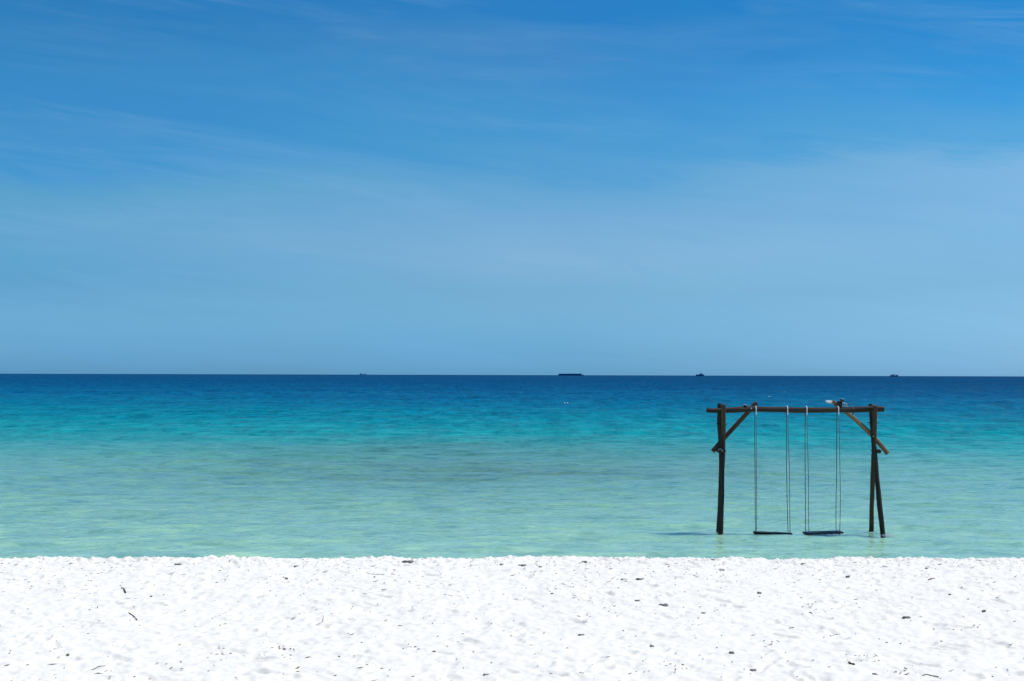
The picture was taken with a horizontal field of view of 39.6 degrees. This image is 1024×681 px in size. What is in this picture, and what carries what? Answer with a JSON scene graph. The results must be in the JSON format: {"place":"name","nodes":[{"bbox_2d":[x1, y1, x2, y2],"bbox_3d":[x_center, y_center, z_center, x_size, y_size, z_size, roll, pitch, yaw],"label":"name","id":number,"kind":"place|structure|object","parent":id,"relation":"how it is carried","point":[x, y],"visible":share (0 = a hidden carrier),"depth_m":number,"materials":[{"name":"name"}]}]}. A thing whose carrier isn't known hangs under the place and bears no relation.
{"place":"outdoors","nodes":[
{"label":"outdoors","id":0,"kind":"place"},
{"bbox_2d":[0,374,1023,559],"bbox_3d":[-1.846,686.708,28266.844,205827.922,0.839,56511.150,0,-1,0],"label":"sea water","id":1,"kind":"structure","parent":0,"point":[298,466],"depth_m":47.69,"materials":[{"name":"teal liquid"}]},
{"bbox_2d":[558,373,583,375],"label":"barge","id":2,"kind":"object","parent":1,"relation":"on","point":[570,374],"visible":1,"depth_m":8990.27},
{"bbox_2d":[706,400,888,537],"bbox_3d":[5.618,3.122,27.900,3.608,3.910,1.217,0,-1,0],"label":"swing frame","id":3,"kind":"object","parent":1,"relation":"in","point":[721,410],"visible":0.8,"depth_m":27.90,"materials":[{"name":"brown wood"}]},
{"bbox_2d":[753,406,791,533],"bbox_3d":[5.085,2.542,27.810,0.755,2.528,0.366,0,-1,0],"label":"rope swing","id":4,"kind":"object","parent":3,"relation":"hanging from","point":[759,532],"visible":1,"depth_m":27.80,"materials":[{"name":"brown wood"}]},
{"bbox_2d":[802,406,843,535],"bbox_3d":[6.061,2.536,27.795,0.782,2.516,0.396,0,-1,0],"label":"rope swing","id":5,"kind":"object","parent":3,"relation":"hanging from","point":[808,533],"visible":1,"depth_m":27.75,"materials":[{"name":"brown wood"}]},
{"bbox_2d":[836,398,849,406],"bbox_3d":[6.512,1.223,27.972,0.268,0.170,0.126,0,-1,0],"label":"spotlight","id":6,"kind":"object","parent":3,"relation":"on","point":[840,402],"visible":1,"depth_m":27.94,"materials":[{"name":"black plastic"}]},
{"bbox_2d":[0,555,1023,680],"bbox_3d":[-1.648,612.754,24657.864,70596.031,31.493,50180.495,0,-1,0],"label":"sand","id":7,"kind":"structure","parent":0,"point":[145,646],"depth_m":12.87,"materials":[{"name":"white sand"}]},
{"bbox_2d":[0,556,1023,678],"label":"beach litter","id":8,"kind":"object","parent":7,"relation":"on","point":[513,620],"visible":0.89,"depth_m":13.91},
{"bbox_2d":[0,0,1023,375],"label":"sky","id":9,"kind":"structure","parent":0,"point":[337,187],"materials":[{"name":"blue"}]}
]}

